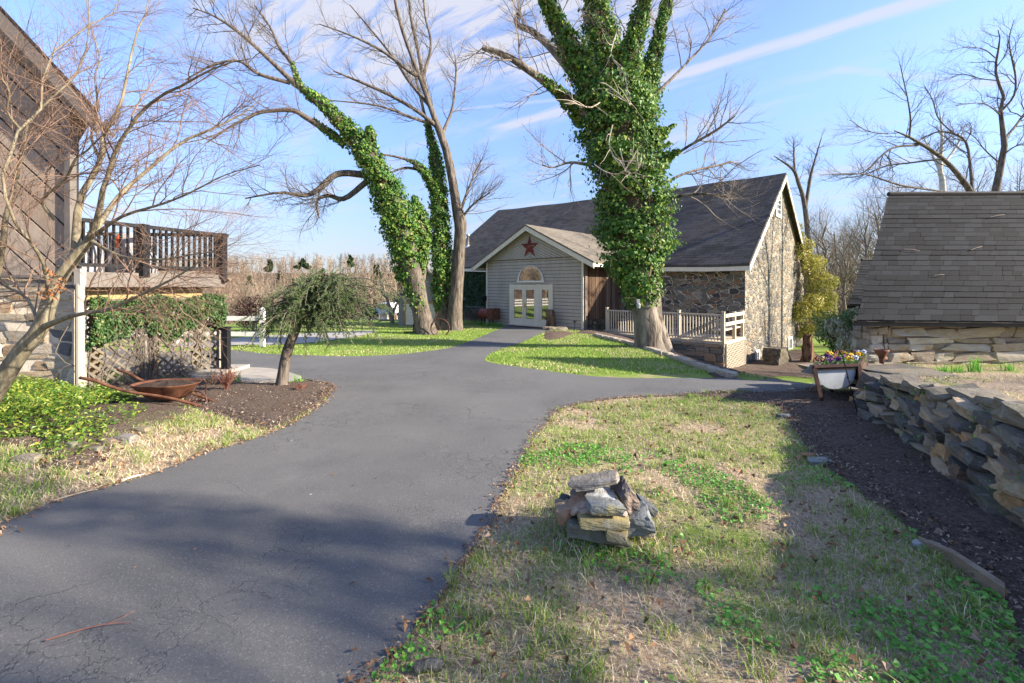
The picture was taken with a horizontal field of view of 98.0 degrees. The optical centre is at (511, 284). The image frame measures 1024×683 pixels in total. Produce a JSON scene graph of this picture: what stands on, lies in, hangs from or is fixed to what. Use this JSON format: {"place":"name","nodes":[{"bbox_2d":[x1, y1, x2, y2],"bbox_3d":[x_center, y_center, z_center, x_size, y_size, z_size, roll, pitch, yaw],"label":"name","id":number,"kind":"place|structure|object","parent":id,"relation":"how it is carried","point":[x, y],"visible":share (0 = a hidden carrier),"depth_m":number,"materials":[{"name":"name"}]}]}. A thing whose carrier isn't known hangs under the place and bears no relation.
{"place":"outdoors","nodes":[
{"label":"outdoors","id":0,"kind":"place"},
{"bbox_2d":[172,331,375,347],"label":"garden path","id":1,"kind":"structure","parent":0,"point":[246,340],"depth_m":17.05,"materials":[{"name":"concrete"}]},
{"bbox_2d":[232,295,267,336],"bbox_3d":[-10.386,1.226,17.695,1.147,1.659,1.661,0,0,16],"label":"red bush","id":2,"kind":"object","parent":1,"relation":"on","point":[248,306],"visible":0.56,"depth_m":17.55,"materials":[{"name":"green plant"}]},
{"bbox_2d":[0,326,857,682],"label":"driveway","id":3,"kind":"structure","parent":0,"point":[256,586],"depth_m":2.85,"materials":[{"name":"asphalt"}]},
{"bbox_2d":[46,611,134,640],"bbox_3d":[-1.922,1.567,2.030,0.306,0.020,0.053,0,0,-30],"label":"stick","id":4,"kind":"object","parent":3,"relation":"on","point":[88,627],"visible":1,"depth_m":2.04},
{"bbox_2d":[545,309,555,326],"bbox_3d":[2.045,1.805,23.469,0.566,1.030,0.522,0,0,0],"label":"hollow log","id":5,"kind":"object","parent":3,"relation":"on","point":[550,317],"visible":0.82,"depth_m":23.28,"materials":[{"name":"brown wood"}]},
{"bbox_2d":[0,273,1023,682],"bbox_3d":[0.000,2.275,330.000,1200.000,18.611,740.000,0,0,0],"label":"ground","id":6,"kind":"structure","parent":0,"point":[692,631],"depth_m":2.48,"materials":[{"name":"plant"}]},
{"bbox_2d":[0,6,117,391],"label":"house","id":7,"kind":"structure","parent":6,"relation":"on","point":[40,362],"depth_m":7.09,"materials":[{"name":"wood"}]},
{"bbox_2d":[0,391,192,468],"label":"soil bed","id":8,"kind":"object","parent":6,"relation":"on","point":[154,407],"visible":0.32,"depth_m":4.95,"materials":[{"name":"soil"}]},
{"bbox_2d":[10,453,43,465],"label":"bed rock","id":9,"kind":"object","parent":8,"relation":"on","point":[25,457],"visible":0.79,"depth_m":3.93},
{"bbox_2d":[0,374,148,457],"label":"ground cover","id":10,"kind":"object","parent":8,"relation":"on","point":[19,398],"visible":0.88,"depth_m":4.99,"materials":[{"name":"green plant"}]},
{"bbox_2d":[97,438,117,444],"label":"bed rock","id":11,"kind":"object","parent":8,"relation":"on","point":[109,441],"visible":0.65,"depth_m":4.44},
{"bbox_2d":[115,433,138,444],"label":"bed rock","id":12,"kind":"object","parent":8,"relation":"on","point":[130,437],"visible":0.85,"depth_m":4.54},
{"bbox_2d":[130,426,152,433],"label":"bed rock","id":13,"kind":"object","parent":8,"relation":"on","point":[140,429],"visible":0.88,"depth_m":4.88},
{"bbox_2d":[79,368,214,407],"bbox_3d":[-4.973,1.516,6.291,1.736,0.567,0.631,0,0,0],"label":"wheelbarrow","id":14,"kind":"object","parent":8,"relation":"on","point":[175,389],"visible":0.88,"depth_m":6.10,"materials":[{"name":"metal"}]},
{"bbox_2d":[0,0,351,402],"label":"maple tree","id":15,"kind":"object","parent":8,"relation":"on","point":[21,351],"visible":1,"depth_m":4.67,"materials":[{"name":"brown plant"}]},
{"bbox_2d":[12,218,228,384],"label":"deck","id":16,"kind":"structure","parent":6,"relation":"on","point":[99,291],"depth_m":8.12,"materials":[{"name":"brown wood"}]},
{"bbox_2d":[79,232,104,271],"bbox_3d":[-7.668,-0.580,7.754,0.880,0.740,0.858,0,0,0],"label":"covered grill","id":17,"kind":"object","parent":16,"relation":"on","point":[94,259],"visible":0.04,"depth_m":7.73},
{"bbox_2d":[104,232,158,272],"bbox_3d":[-7.293,-0.610,8.515,0.860,0.800,0.838,0,0,0],"label":"covered chair","id":18,"kind":"object","parent":16,"relation":"on","point":[108,269],"visible":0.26,"depth_m":8.21,"materials":[{"name":"fabric"}]},
{"bbox_2d":[85,298,220,389],"bbox_3d":[-6.561,1.150,8.291,0.068,1.800,2.354,0,0,20],"label":"lattice screen","id":19,"kind":"object","parent":6,"relation":"on","point":[96,349],"visible":0.23,"depth_m":8.13,"materials":[{"name":"grey wood"}]},
{"bbox_2d":[46,293,228,388],"bbox_3d":[-6.599,1.044,8.124,0.507,1.816,2.971,0,0,22],"label":"lattice ivy","id":20,"kind":"object","parent":19,"relation":"on","point":[100,332],"visible":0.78,"depth_m":8.06,"materials":[{"name":"green plant"}]},
{"bbox_2d":[87,307,265,346],"bbox_3d":[-10.739,1.358,14.238,5.604,1.351,0.200,0,0,-2],"label":"rail fence","id":21,"kind":"object","parent":6,"relation":"on","point":[235,318],"visible":0.1,"depth_m":14.29,"materials":[{"name":"white paint"}]},
{"bbox_2d":[127,364,249,375],"bbox_3d":[-6.676,1.813,9.270,1.900,0.160,0.900,0,0,0],"label":"stone step","id":22,"kind":"object","parent":6,"relation":"on","point":[233,366],"visible":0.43,"depth_m":9.13,"materials":[{"name":"stone"}]},
{"bbox_2d":[190,324,231,368],"bbox_3d":[-6.339,1.264,9.301,1.029,1.009,0.188,0,0,11],"label":"newel post","id":23,"kind":"object","parent":22,"relation":"on","point":[226,350],"visible":0.7,"depth_m":9.16,"materials":[{"name":"grey wood"}]},
{"bbox_2d":[91,378,333,428],"bbox_3d":[-4.583,1.695,7.357,5.390,0.192,2.289,0,0,29],"label":"mulch bed","id":24,"kind":"object","parent":6,"relation":"on","point":[285,400],"visible":0.56,"depth_m":6.37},
{"bbox_2d":[195,369,227,384],"bbox_3d":[-5.172,1.609,7.727,0.490,0.341,0.474,0,0,0],"label":"dry shrub","id":25,"kind":"object","parent":24,"relation":"on","point":[212,380],"visible":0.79,"depth_m":7.67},
{"bbox_2d":[211,367,240,389],"bbox_3d":[-4.621,1.531,7.204,0.379,0.437,0.336,0,0,0],"label":"dry shrub","id":26,"kind":"object","parent":24,"relation":"on","point":[227,380],"visible":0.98,"depth_m":7.21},
{"bbox_2d":[231,264,409,385],"bbox_3d":[-3.127,0.703,7.718,2.695,2.198,2.012,0,0,-16],"label":"weeping conifer","id":27,"kind":"object","parent":24,"relation":"on","point":[318,298],"visible":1,"depth_m":7.39,"materials":[{"name":"green plant"}]},
{"bbox_2d":[191,367,301,382],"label":"walkway","id":28,"kind":"structure","parent":6,"relation":"on","point":[257,374],"depth_m":8.72,"materials":[{"name":"concrete"}]},
{"bbox_2d":[263,259,273,275],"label":"evergreen tree","id":29,"kind":"object","parent":6,"relation":"on","point":[270,268],"visible":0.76,"depth_m":189.24,"materials":[{"name":"green plant"}]},
{"bbox_2d":[147,0,438,334],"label":"ivied tree","id":30,"kind":"object","parent":6,"relation":"on","point":[408,244],"visible":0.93,"depth_m":19.15,"materials":[{"name":"green plant"}]},
{"bbox_2d":[293,258,311,277],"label":"evergreen tree","id":31,"kind":"object","parent":6,"relation":"on","point":[303,264],"visible":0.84,"depth_m":174.29,"materials":[{"name":"green plant"}]},
{"bbox_2d":[347,254,354,271],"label":"evergreen tree","id":32,"kind":"object","parent":6,"relation":"on","point":[350,260],"visible":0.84,"depth_m":209.22,"materials":[{"name":"green plant"}]},
{"bbox_2d":[364,303,378,325],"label":"round bush","id":33,"kind":"object","parent":6,"relation":"on","point":[372,315],"visible":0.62,"depth_m":25.92,"materials":[{"name":"green plant"}]},
{"bbox_2d":[369,263,386,304],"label":"evergreen tree","id":34,"kind":"object","parent":6,"relation":"on","point":[375,271],"visible":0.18,"depth_m":84.68,"materials":[{"name":"green plant"}]},
{"bbox_2d":[365,282,402,323],"bbox_3d":[-8.490,1.181,29.236,3.308,3.556,1.897,0,0,0],"label":"bare shrub","id":35,"kind":"object","parent":6,"relation":"on","point":[391,317],"visible":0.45,"depth_m":28.99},
{"bbox_2d":[374,302,397,316],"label":"parked car","id":36,"kind":"object","parent":6,"relation":"on","point":[379,310],"visible":0.25,"depth_m":46.00,"materials":[{"name":"white paint"}]},
{"bbox_2d":[298,0,520,330],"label":"bare tree","id":37,"kind":"object","parent":6,"relation":"on","point":[454,320],"visible":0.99,"depth_m":22.27,"materials":[{"name":"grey plant"}]},
{"bbox_2d":[374,53,453,329],"bbox_3d":[-5.054,-4.844,22.696,4.308,14.893,2.845,0,0,-22],"label":"ivied tree","id":38,"kind":"object","parent":6,"relation":"on","point":[441,246],"visible":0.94,"depth_m":22.48,"materials":[{"name":"green plant"}]},
{"bbox_2d":[415,657,442,673],"bbox_3d":[-0.344,1.575,1.843,0.116,0.052,0.043,0,0,-6],"label":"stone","id":39,"kind":"object","parent":6,"relation":"on","point":[434,663],"visible":0.98,"depth_m":1.83,"materials":[{"name":"stone"}]},
{"bbox_2d":[393,270,465,325],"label":"shed","id":40,"kind":"structure","parent":6,"relation":"on","point":[405,317],"depth_m":26.57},
{"bbox_2d":[406,304,413,324],"bbox_3d":[-5.828,1.744,26.525,1.016,1.276,0.080,0,0,0],"label":"door","id":41,"kind":"structure","parent":40,"relation":"in","point":[409,316],"depth_m":26.52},
{"bbox_2d":[430,311,449,334],"bbox_3d":[-3.144,1.717,19.431,0.860,1.182,0.060,0,0,0],"label":"wheel hoe","id":42,"kind":"object","parent":6,"relation":"on","point":[434,320],"visible":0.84,"depth_m":19.41,"materials":[{"name":"metal"}]},
{"bbox_2d":[87,251,855,336],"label":"woodland","id":43,"kind":"object","parent":6,"relation":"on","point":[319,265],"visible":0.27,"depth_m":98.89,"materials":[{"name":"plant"}]},
{"bbox_2d":[462,305,485,321],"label":"dry hydrangea","id":44,"kind":"object","parent":6,"relation":"on","point":[471,316],"visible":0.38,"depth_m":30.24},
{"bbox_2d":[478,308,499,323],"bbox_3d":[-1.430,1.941,26.575,1.365,1.122,0.640,0,0,43],"label":"tank","id":45,"kind":"object","parent":6,"relation":"on","point":[493,314],"visible":0.96,"depth_m":26.19,"materials":[{"name":"metal"}]},
{"bbox_2d":[477,321,503,326],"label":"plants","id":46,"kind":"object","parent":6,"relation":"on","point":[490,324],"visible":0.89,"depth_m":25.84,"materials":[{"name":"green plant"}]},
{"bbox_2d":[0,380,1015,682],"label":"fallen leaves","id":47,"kind":"object","parent":6,"relation":"on","point":[658,600],"visible":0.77,"depth_m":2.83,"materials":[{"name":"brown plant"}]},
{"bbox_2d":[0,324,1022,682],"bbox_3d":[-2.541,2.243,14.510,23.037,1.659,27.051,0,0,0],"label":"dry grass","id":48,"kind":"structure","parent":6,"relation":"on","point":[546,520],"depth_m":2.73,"materials":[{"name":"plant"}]},
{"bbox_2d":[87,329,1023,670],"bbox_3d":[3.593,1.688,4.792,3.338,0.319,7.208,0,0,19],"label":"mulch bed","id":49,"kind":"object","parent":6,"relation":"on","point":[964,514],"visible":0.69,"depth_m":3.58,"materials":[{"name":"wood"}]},
{"bbox_2d":[775,413,790,419],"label":"edging rock","id":50,"kind":"object","parent":49,"relation":"on","point":[778,415],"visible":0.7,"depth_m":5.53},
{"bbox_2d":[798,452,815,458],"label":"edging rock","id":51,"kind":"object","parent":49,"relation":"on","point":[804,454],"visible":0.73,"depth_m":4.22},
{"bbox_2d":[807,457,834,465],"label":"edging rock","id":52,"kind":"object","parent":49,"relation":"on","point":[813,460],"visible":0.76,"depth_m":4.04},
{"bbox_2d":[812,353,867,400],"bbox_3d":[4.983,1.434,6.694,0.553,0.662,1.825,0,0,42],"label":"wash tub planter","id":53,"kind":"object","parent":49,"relation":"on","point":[831,376],"visible":0.52,"depth_m":6.25,"materials":[{"name":"metal"}]},
{"bbox_2d":[810,356,827,364],"bbox_3d":[4.411,1.091,6.332,0.251,0.139,0.230,0,0,-35],"label":"pansy","id":54,"kind":"object","parent":53,"relation":"in","point":[822,359],"visible":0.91,"depth_m":6.34,"materials":[{"name":"yellow plant"}]},
{"bbox_2d":[823,335,857,411],"bbox_3d":[4.151,1.165,5.573,0.422,1.046,0.160,0,0,13],"label":"shepherd hook","id":55,"kind":"object","parent":49,"relation":"on","point":[845,369],"visible":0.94,"depth_m":5.62,"materials":[{"name":"black metal"}]},
{"bbox_2d":[912,539,939,549],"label":"edging rock","id":56,"kind":"object","parent":49,"relation":"on","point":[917,542],"visible":0.41,"depth_m":2.70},
{"bbox_2d":[566,515,630,547],"bbox_3d":[0.522,1.490,2.763,0.394,0.139,0.282,0,0,0],"label":"pile stone","id":57,"kind":"object","parent":6,"relation":"on","point":[575,530],"visible":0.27,"depth_m":2.64,"materials":[{"name":"stone"}]},
{"bbox_2d":[555,498,571,525],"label":"pile stone","id":58,"kind":"object","parent":57,"relation":"on","point":[562,509],"visible":0.78,"depth_m":2.73,"materials":[{"name":"stone"}]},
{"bbox_2d":[568,491,585,515],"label":"pile stone","id":59,"kind":"object","parent":58,"relation":"on","point":[577,502],"visible":0.61,"depth_m":2.75,"materials":[{"name":"stone"}]},
{"bbox_2d":[605,530,627,544],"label":"pile stone","id":60,"kind":"object","parent":57,"relation":"on","point":[618,537],"visible":0.65,"depth_m":2.57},
{"bbox_2d":[576,512,629,531],"bbox_3d":[0.556,1.411,2.697,0.327,0.070,0.213,0,0,0],"label":"pile stone","id":61,"kind":"object","parent":60,"relation":"on","point":[600,523],"visible":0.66,"depth_m":2.61,"materials":[{"name":"stone"}]},
{"bbox_2d":[585,495,626,516],"bbox_3d":[0.564,1.340,2.706,0.233,0.082,0.182,0,0,0],"label":"pile stone","id":62,"kind":"object","parent":61,"relation":"on","point":[600,506],"visible":0.99,"depth_m":2.64,"materials":[{"name":"stone"}]},
{"bbox_2d":[586,487,614,499],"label":"pile stone","id":63,"kind":"object","parent":62,"relation":"on","point":[605,492],"visible":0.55,"depth_m":2.82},
{"bbox_2d":[568,470,619,491],"bbox_3d":[0.525,1.251,2.856,0.339,0.092,0.176,0,0,0],"label":"pile stone","id":64,"kind":"object","parent":63,"relation":"on","point":[592,481],"visible":1,"depth_m":2.81,"materials":[{"name":"stone"}]},
{"bbox_2d":[444,0,781,352],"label":"ivied tree","id":65,"kind":"object","parent":6,"relation":"on","point":[611,104],"visible":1,"depth_m":13.52,"materials":[{"name":"green plant"}]},
{"bbox_2d":[449,173,809,363],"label":"barn","id":66,"kind":"structure","parent":6,"relation":"on","point":[749,269],"depth_m":24.34,"materials":[{"name":"stone"}]},
{"bbox_2d":[450,271,485,317],"bbox_3d":[-2.223,0.484,32.467,8.028,3.931,0.439,0,0,43],"label":"wall ivy","id":67,"kind":"object","parent":66,"relation":"attached to","point":[474,288],"depth_m":32.94,"materials":[{"name":"green plant"}]},
{"bbox_2d":[512,287,523,323],"bbox_3d":[0.359,1.160,25.538,0.900,2.120,0.053,0,0,43],"label":"door","id":68,"kind":"structure","parent":66,"relation":"in","point":[517,292],"depth_m":25.53,"materials":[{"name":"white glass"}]},
{"bbox_2d":[521,236,536,256],"bbox_3d":[0.932,-2.183,24.803,1.255,1.194,0.140,0,0,43],"label":"barn star","id":69,"kind":"object","parent":66,"relation":"attached to","point":[529,246],"visible":1,"depth_m":24.77,"materials":[{"name":"red metal"}]},
{"bbox_2d":[524,287,535,324],"bbox_3d":[1.006,1.160,24.917,0.860,2.120,0.093,0,0,43],"label":"door","id":70,"kind":"structure","parent":66,"relation":"in","point":[529,292],"depth_m":24.92,"materials":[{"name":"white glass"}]},
{"bbox_2d":[517,265,544,281],"bbox_3d":[1.025,-0.627,24.901,1.980,0.965,0.078,0,0,43],"label":"arched window","id":71,"kind":"structure","parent":66,"relation":"in","point":[530,273],"depth_m":24.91,"materials":[{"name":"glass"}]},
{"bbox_2d":[540,287,549,325],"bbox_3d":[1.806,1.160,24.206,0.720,2.120,0.053,0,0,43],"label":"door","id":72,"kind":"structure","parent":66,"relation":"in","point":[544,291],"depth_m":24.24,"materials":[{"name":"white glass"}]},
{"bbox_2d":[775,193,781,218],"bbox_3d":[15.188,-4.600,25.388,0.100,1.500,1.300,0,0,43],"label":"window","id":73,"kind":"structure","parent":66,"relation":"in","point":[778,210],"depth_m":25.59,"materials":[{"name":"white paint"}]},
{"bbox_2d":[787,336,792,349],"bbox_3d":[17.225,3.650,27.591,0.100,0.850,1.100,0,0,43],"label":"window","id":74,"kind":"structure","parent":66,"relation":"in","point":[790,339],"depth_m":27.64,"materials":[{"name":"white paint"}]},
{"bbox_2d":[628,501,655,537],"bbox_3d":[0.773,1.481,2.817,0.243,0.153,0.252,0,0,0],"label":"pile stone","id":75,"kind":"object","parent":6,"relation":"on","point":[641,522],"visible":0.58,"depth_m":2.71,"materials":[{"name":"stone"}]},
{"bbox_2d":[610,475,639,514],"bbox_3d":[0.720,1.342,2.845,0.166,0.180,0.207,0,0,0],"label":"pile stone","id":76,"kind":"object","parent":75,"relation":"on","point":[625,495],"visible":0.93,"depth_m":2.77,"materials":[{"name":"stone"}]},
{"bbox_2d":[636,493,657,516],"bbox_3d":[0.908,1.505,3.041,0.144,0.112,0.154,0,0,0],"label":"pile stone","id":77,"kind":"object","parent":6,"relation":"on","point":[652,509],"visible":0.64,"depth_m":3.00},
{"bbox_2d":[603,307,745,367],"bbox_3d":[7.511,2.572,21.783,6.465,2.905,2.991,0,0,43],"label":"porch","id":78,"kind":"object","parent":6,"relation":"on","point":[711,348],"visible":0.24,"depth_m":19.64,"materials":[{"name":"beige paint"}]},
{"bbox_2d":[543,328,821,377],"bbox_3d":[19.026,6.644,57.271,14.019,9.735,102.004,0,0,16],"label":"mulch bed","id":79,"kind":"object","parent":6,"relation":"on","point":[791,368],"visible":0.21,"depth_m":19.26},
{"bbox_2d":[372,441,1023,682],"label":"clover","id":80,"kind":"object","parent":6,"relation":"on","point":[934,626],"visible":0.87,"depth_m":2.10,"materials":[{"name":"plant"}]},
{"bbox_2d":[718,369,737,377],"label":"edging stone","id":81,"kind":"object","parent":6,"relation":"on","point":[728,374],"visible":0.81,"depth_m":8.60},
{"bbox_2d":[762,346,791,364],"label":"stone block","id":82,"kind":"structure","parent":6,"relation":"on","point":[774,355],"depth_m":20.55,"materials":[{"name":"stone"}]},
{"bbox_2d":[766,130,831,319],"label":"bare tree","id":83,"kind":"object","parent":6,"relation":"on","point":[804,198],"visible":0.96,"depth_m":42.01,"materials":[{"name":"grey plant"}]},
{"bbox_2d":[800,333,815,362],"bbox_3d":[14.126,3.135,21.203,0.793,1.699,0.803,0,0,42],"label":"tree stump","id":84,"kind":"object","parent":6,"relation":"on","point":[808,352],"visible":0.87,"depth_m":21.04,"materials":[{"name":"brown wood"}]},
{"bbox_2d":[792,223,839,338],"bbox_3d":[19.291,-0.036,28.773,5.693,8.125,2.444,0,0,-19],"label":"climbing shrub","id":85,"kind":"object","parent":6,"relation":"on","point":[812,265],"visible":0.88,"depth_m":28.72,"materials":[{"name":"yellow plant"}]},
{"bbox_2d":[799,193,860,333],"bbox_3d":[26.747,-1.629,38.116,4.439,12.569,4.761,0,0,-2],"label":"bare tree","id":86,"kind":"object","parent":6,"relation":"on","point":[823,243],"visible":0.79,"depth_m":37.80,"materials":[{"name":"beige plant"}]},
{"bbox_2d":[810,307,859,388],"bbox_3d":[8.052,1.680,10.678,1.415,2.349,1.771,0,0,0],"label":"pieris shrub","id":87,"kind":"object","parent":6,"relation":"on","point":[837,331],"visible":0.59,"depth_m":10.52,"materials":[{"name":"green plant"}]},
{"bbox_2d":[809,207,866,317],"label":"bare tree","id":88,"kind":"object","parent":6,"relation":"on","point":[854,278],"visible":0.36,"depth_m":44.00,"materials":[{"name":"beige plant"}]},
{"bbox_2d":[821,220,871,313],"bbox_3d":[26.753,-0.633,35.755,4.699,10.248,4.262,0,0,8],"label":"bare tree","id":89,"kind":"object","parent":6,"relation":"on","point":[845,280],"visible":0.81,"depth_m":35.89,"materials":[{"name":"beige plant"}]},
{"bbox_2d":[827,210,873,308],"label":"bare tree","id":90,"kind":"object","parent":6,"relation":"on","point":[850,295],"visible":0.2,"depth_m":51.93,"materials":[{"name":"beige plant"}]},
{"bbox_2d":[828,184,884,287],"bbox_3d":[31.945,-2.083,40.259,6.690,13.912,5.867,0,0,4],"label":"bare tree","id":91,"kind":"object","parent":6,"relation":"on","point":[866,247],"visible":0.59,"depth_m":39.87,"materials":[{"name":"beige plant"}]},
{"bbox_2d":[847,258,872,307],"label":"garden shed","id":92,"kind":"structure","parent":6,"relation":"on","point":[859,286],"depth_m":12.23,"materials":[{"name":"wood"}]},
{"bbox_2d":[837,176,906,257],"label":"bare tree","id":93,"kind":"object","parent":6,"relation":"on","point":[869,230],"visible":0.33,"depth_m":48.45,"materials":[{"name":"beige plant"}]},
{"bbox_2d":[852,155,918,239],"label":"bare tree","id":94,"kind":"object","parent":6,"relation":"on","point":[878,208],"visible":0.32,"depth_m":40.51,"materials":[{"name":"beige plant"}]},
{"bbox_2d":[804,39,1000,199],"bbox_3d":[18.417,-4.995,21.473,11.586,13.467,4.486,0,0,-19],"label":"bare tree","id":95,"kind":"object","parent":6,"relation":"on","point":[963,182],"visible":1,"depth_m":21.40,"materials":[{"name":"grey plant"}]},
{"bbox_2d":[797,362,1023,528],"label":"retaining wall","id":96,"kind":"structure","parent":6,"relation":"on","point":[969,437],"depth_m":3.76,"materials":[{"name":"stone"}]},
{"bbox_2d":[874,349,889,363],"bbox_3d":[6.186,1.202,7.450,0.210,0.247,0.210,0,0,0],"label":"rusty funnel","id":97,"kind":"object","parent":96,"relation":"on","point":[882,354],"visible":1,"depth_m":7.42,"materials":[{"name":"metal"}]},
{"bbox_2d":[906,109,975,190],"bbox_3d":[33.592,-5.505,34.493,5.534,16.365,2.850,0,0,-11],"label":"bare tree","id":98,"kind":"object","parent":6,"relation":"on","point":[940,173],"visible":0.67,"depth_m":34.10,"materials":[{"name":"white plant"}]},
{"bbox_2d":[929,148,990,191],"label":"bare tree","id":99,"kind":"object","parent":6,"relation":"on","point":[956,178],"visible":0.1,"depth_m":49.23,"materials":[{"name":"beige plant"}]},
{"bbox_2d":[919,536,1004,602],"bbox_3d":[2.500,1.580,2.488,0.047,0.140,0.532,0,0,3],"label":"edging timber","id":100,"kind":"object","parent":6,"relation":"on","point":[987,579],"visible":0.56,"depth_m":2.42,"materials":[{"name":"brown wood"}]},
{"bbox_2d":[923,8,1023,190],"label":"bare tree","id":101,"kind":"object","parent":6,"relation":"on","point":[1001,159],"visible":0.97,"depth_m":23.91,"materials":[{"name":"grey plant"}]},
{"bbox_2d":[946,150,1015,190],"bbox_3d":[42.497,-3.715,40.285,7.866,17.155,7.134,0,0,27],"label":"bare tree","id":102,"kind":"object","parent":6,"relation":"on","point":[976,187],"visible":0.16,"depth_m":39.66,"materials":[{"name":"beige plant"}]},
{"bbox_2d":[983,149,1023,190],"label":"bare tree","id":103,"kind":"object","parent":6,"relation":"on","point":[1016,181],"visible":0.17,"depth_m":42.89,"materials":[{"name":"beige plant"}]},
{"bbox_2d":[0,0,1023,275],"label":"sky","id":104,"kind":"structure","parent":0,"point":[806,57],"materials":[{"name":"blue"}]},
{"bbox_2d":[911,364,1023,399],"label":"terrace","id":105,"kind":"structure","parent":0,"point":[1005,386],"depth_m":5.87,"materials":[{"name":"stone"}]},
{"bbox_2d":[852,191,1023,379],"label":"spring house","id":106,"kind":"structure","parent":105,"relation":"on","point":[967,304],"depth_m":8.28,"materials":[{"name":"stone"}]},
{"bbox_2d":[875,361,1023,384],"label":"sedum","id":107,"kind":"object","parent":105,"relation":"on","point":[946,378],"visible":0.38,"depth_m":6.06,"materials":[{"name":"green plant"}]},
{"bbox_2d":[950,364,962,372],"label":"daffodil shoots","id":108,"kind":"object","parent":105,"relation":"on","point":[957,370],"visible":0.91,"depth_m":6.99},
{"bbox_2d":[904,362,1023,400],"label":"terrace grass","id":109,"kind":"structure","parent":105,"relation":"on","point":[974,374],"depth_m":6.12,"materials":[{"name":"plant"}]},
{"bbox_2d":[964,356,983,372],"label":"daffodil shoots","id":110,"kind":"object","parent":105,"relation":"on","point":[976,366],"visible":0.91,"depth_m":7.09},
{"bbox_2d":[1000,360,1018,371],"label":"daffodil shoots","id":111,"kind":"object","parent":105,"relation":"on","point":[1009,368],"visible":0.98,"depth_m":7.21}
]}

